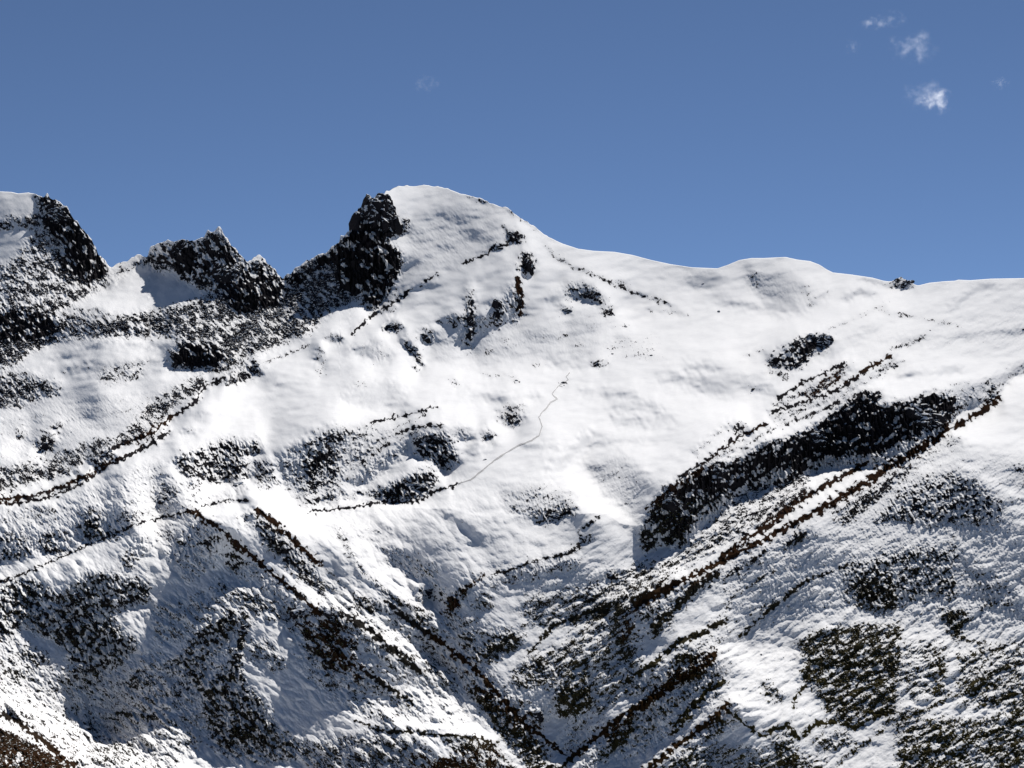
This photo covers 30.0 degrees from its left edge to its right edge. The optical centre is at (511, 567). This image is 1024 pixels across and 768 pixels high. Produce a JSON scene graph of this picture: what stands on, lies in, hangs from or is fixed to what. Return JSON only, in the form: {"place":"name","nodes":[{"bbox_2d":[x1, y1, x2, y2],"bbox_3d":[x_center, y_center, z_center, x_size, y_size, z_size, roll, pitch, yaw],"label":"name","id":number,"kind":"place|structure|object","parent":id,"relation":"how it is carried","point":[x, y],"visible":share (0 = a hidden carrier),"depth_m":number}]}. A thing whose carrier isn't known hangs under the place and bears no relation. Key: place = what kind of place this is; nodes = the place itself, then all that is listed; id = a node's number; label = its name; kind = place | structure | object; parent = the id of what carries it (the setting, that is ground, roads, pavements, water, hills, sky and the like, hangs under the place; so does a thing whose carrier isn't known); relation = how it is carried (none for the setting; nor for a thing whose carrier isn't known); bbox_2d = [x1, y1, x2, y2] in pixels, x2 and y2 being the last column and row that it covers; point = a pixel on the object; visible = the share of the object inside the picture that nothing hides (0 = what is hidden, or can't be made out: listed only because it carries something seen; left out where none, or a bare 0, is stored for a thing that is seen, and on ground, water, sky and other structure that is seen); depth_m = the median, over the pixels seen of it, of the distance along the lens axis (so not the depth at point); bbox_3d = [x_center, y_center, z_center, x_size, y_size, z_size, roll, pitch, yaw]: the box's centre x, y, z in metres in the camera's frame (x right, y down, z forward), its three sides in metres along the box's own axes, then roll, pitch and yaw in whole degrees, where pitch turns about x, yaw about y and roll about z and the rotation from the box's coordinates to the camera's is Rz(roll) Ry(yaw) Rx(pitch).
{"place":"outdoors","nodes":[
{"label":"outdoors","id":0,"kind":"place"},
{"bbox_2d":[0,192,107,356],"bbox_3d":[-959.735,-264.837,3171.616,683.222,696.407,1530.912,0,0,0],"label":"rocky peak","id":1,"kind":"structure","parent":0,"point":[82,259],"depth_m":2867.31},
{"bbox_2d":[45,201,70,223],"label":"rock cliff","id":2,"kind":"structure","parent":1,"relation":"on","point":[55,212],"depth_m":2984.41},
{"bbox_2d":[0,227,355,500],"bbox_3d":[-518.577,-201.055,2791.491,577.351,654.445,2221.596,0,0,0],"label":"rocky ridge","id":3,"kind":"structure","parent":0,"point":[86,403],"depth_m":2454.79},
{"bbox_2d":[41,438,53,449],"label":"rock outcrop","id":4,"kind":"object","parent":3,"relation":"on","point":[45,445],"visible":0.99,"depth_m":2077.71},
{"bbox_2d":[100,450,111,457],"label":"rock outcrop","id":5,"kind":"object","parent":3,"relation":"on","point":[105,453],"visible":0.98,"depth_m":1833.96},
{"bbox_2d":[171,239,188,258],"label":"rock pinnacle","id":6,"kind":"object","parent":3,"relation":"on","point":[178,245],"visible":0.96,"depth_m":2995.03},
{"bbox_2d":[212,261,241,283],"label":"rock pinnacle","id":7,"kind":"object","parent":3,"relation":"on","point":[226,274],"visible":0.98,"depth_m":2804.70},
{"bbox_2d":[251,260,261,268],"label":"rock pinnacle","id":8,"kind":"object","parent":3,"relation":"on","point":[257,263],"visible":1,"depth_m":2852.12},
{"bbox_2d":[0,185,1023,767],"bbox_3d":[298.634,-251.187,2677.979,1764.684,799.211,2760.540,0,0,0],"label":"snow mountain","id":9,"kind":"structure","parent":0,"point":[678,407],"depth_m":1977.13},
{"bbox_2d":[82,725,91,730],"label":"boulder","id":10,"kind":"object","parent":9,"relation":"on","point":[86,727],"visible":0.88,"depth_m":1349.30},
{"bbox_2d":[208,460,226,475],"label":"rock outcrop","id":11,"kind":"object","parent":9,"relation":"on","point":[217,468],"visible":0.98,"depth_m":1837.03},
{"bbox_2d":[233,481,242,486],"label":"boulder","id":12,"kind":"object","parent":9,"relation":"on","point":[237,483],"visible":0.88,"depth_m":1783.43},
{"bbox_2d":[251,362,259,368],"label":"rock outcrop","id":13,"kind":"object","parent":9,"relation":"on","point":[255,366],"visible":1,"depth_m":2336.37},
{"bbox_2d":[0,499,565,767],"bbox_3d":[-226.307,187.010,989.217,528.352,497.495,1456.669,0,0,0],"label":"shaded spur","id":14,"kind":"structure","parent":9,"relation":"attached to","point":[304,704],"depth_m":1375.29},
{"bbox_2d":[240,622,248,633],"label":"rock outcrop","id":15,"kind":"object","parent":14,"relation":"on","point":[244,629],"visible":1,"depth_m":1401.79},
{"bbox_2d":[289,604,306,619],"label":"rock outcrop","id":16,"kind":"object","parent":14,"relation":"on","point":[299,610],"visible":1,"depth_m":1419.09},
{"bbox_2d":[324,611,334,622],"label":"rock outcrop","id":17,"kind":"object","parent":14,"relation":"on","point":[330,614],"visible":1,"depth_m":1390.18},
{"bbox_2d":[295,260,319,277],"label":"rock ridge","id":18,"kind":"object","parent":9,"relation":"on","point":[310,265],"visible":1,"depth_m":2885.65},
{"bbox_2d":[349,193,401,234],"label":"rock cliff","id":19,"kind":"structure","parent":9,"relation":"on","point":[370,209],"depth_m":2962.30},
{"bbox_2d":[385,322,395,327],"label":"rock outcrop","id":20,"kind":"object","parent":9,"relation":"on","point":[391,325],"visible":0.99,"depth_m":2582.24},
{"bbox_2d":[407,346,417,352],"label":"rock outcrop","id":21,"kind":"object","parent":9,"relation":"on","point":[412,349],"visible":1,"depth_m":2472.10},
{"bbox_2d":[411,483,426,491],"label":"rock outcrop","id":22,"kind":"object","parent":9,"relation":"on","point":[422,487],"visible":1,"depth_m":1824.28},
{"bbox_2d":[420,334,429,343],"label":"rock outcrop","id":23,"kind":"object","parent":9,"relation":"on","point":[425,338],"visible":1,"depth_m":2539.98},
{"bbox_2d":[415,433,439,447],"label":"rock outcrop","id":24,"kind":"object","parent":9,"relation":"on","point":[419,441],"visible":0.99,"depth_m":1942.37},
{"bbox_2d":[424,588,432,598],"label":"rock outcrop","id":25,"kind":"object","parent":9,"relation":"on","point":[429,592],"visible":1,"depth_m":1510.29},
{"bbox_2d":[467,314,474,326],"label":"rock outcrop","id":26,"kind":"object","parent":9,"relation":"on","point":[470,320],"visible":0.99,"depth_m":2608.12},
{"bbox_2d":[492,299,501,309],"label":"rock outcrop","id":27,"kind":"object","parent":9,"relation":"on","point":[496,304],"visible":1,"depth_m":2667.74},
{"bbox_2d":[507,231,515,238],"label":"rock outcrop","id":28,"kind":"object","parent":9,"relation":"on","point":[510,233],"visible":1,"depth_m":2997.65},
{"bbox_2d":[0,486,1023,767],"bbox_3d":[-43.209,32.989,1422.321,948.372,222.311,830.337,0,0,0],"label":"tussocks","id":29,"kind":"object","parent":9,"relation":"on","point":[998,702],"visible":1,"depth_m":1385.57},
{"bbox_2d":[0,202,1023,515],"bbox_3d":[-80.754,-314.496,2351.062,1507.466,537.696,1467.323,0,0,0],"label":"scree","id":30,"kind":"structure","parent":9,"relation":"on","point":[210,318],"depth_m":2607.15},
{"bbox_2d":[515,295,522,306],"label":"rock outcrop","id":31,"kind":"object","parent":9,"relation":"on","point":[518,300],"visible":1,"depth_m":2726.17},
{"bbox_2d":[523,258,533,275],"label":"rock outcrop","id":32,"kind":"object","parent":9,"relation":"on","point":[528,264],"visible":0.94,"depth_m":2864.57},
{"bbox_2d":[533,710,543,722],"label":"rock outcrop","id":33,"kind":"object","parent":9,"relation":"on","point":[538,714],"visible":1,"depth_m":1336.23},
{"bbox_2d":[550,512,561,518],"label":"rock outcrop","id":34,"kind":"object","parent":9,"relation":"on","point":[557,515],"visible":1,"depth_m":1635.02},
{"bbox_2d":[582,594,593,600],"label":"rock outcrop","id":35,"kind":"object","parent":9,"relation":"on","point":[585,596],"visible":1,"depth_m":1492.62},
{"bbox_2d":[583,290,600,298],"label":"rock outcrop","id":36,"kind":"object","parent":9,"relation":"on","point":[591,294],"visible":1,"depth_m":2848.87},
{"bbox_2d":[607,572,612,579],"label":"rock outcrop","id":37,"kind":"object","parent":9,"relation":"on","point":[610,575],"visible":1,"depth_m":1534.25},
{"bbox_2d":[662,492,680,512],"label":"rock outcrop","id":38,"kind":"object","parent":9,"relation":"on","point":[671,503],"visible":1,"depth_m":1642.79},
{"bbox_2d":[712,466,724,482],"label":"rock outcrop","id":39,"kind":"object","parent":9,"relation":"on","point":[718,474],"visible":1,"depth_m":1733.49},
{"bbox_2d":[810,429,827,445],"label":"rock outcrop","id":40,"kind":"object","parent":9,"relation":"on","point":[819,437],"visible":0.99,"depth_m":1918.53},
{"bbox_2d":[805,333,833,346],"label":"rock outcrop","id":41,"kind":"object","parent":9,"relation":"on","point":[823,339],"visible":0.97,"depth_m":2413.40},
{"bbox_2d":[901,280,914,286],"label":"rock outcrop","id":42,"kind":"object","parent":9,"relation":"on","point":[905,284],"visible":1,"depth_m":2955.43},
{"bbox_2d":[902,403,945,430],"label":"rock outcrop","id":43,"kind":"object","parent":9,"relation":"on","point":[927,416],"visible":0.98,"depth_m":1908.85},
{"bbox_2d":[0,0,1023,284],"label":"sky","id":44,"kind":"structure","parent":0,"point":[883,140]},
{"bbox_2d":[458,372,569,483],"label":"path","id":45,"kind":"structure","parent":0,"point":[521,443],"depth_m":1919.10},
{"bbox_2d":[568,380,1023,767],"bbox_3d":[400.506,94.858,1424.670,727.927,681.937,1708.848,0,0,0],"label":"snowy mountain slope","id":46,"kind":"structure","parent":0,"point":[712,605],"depth_m":1445.62}
]}

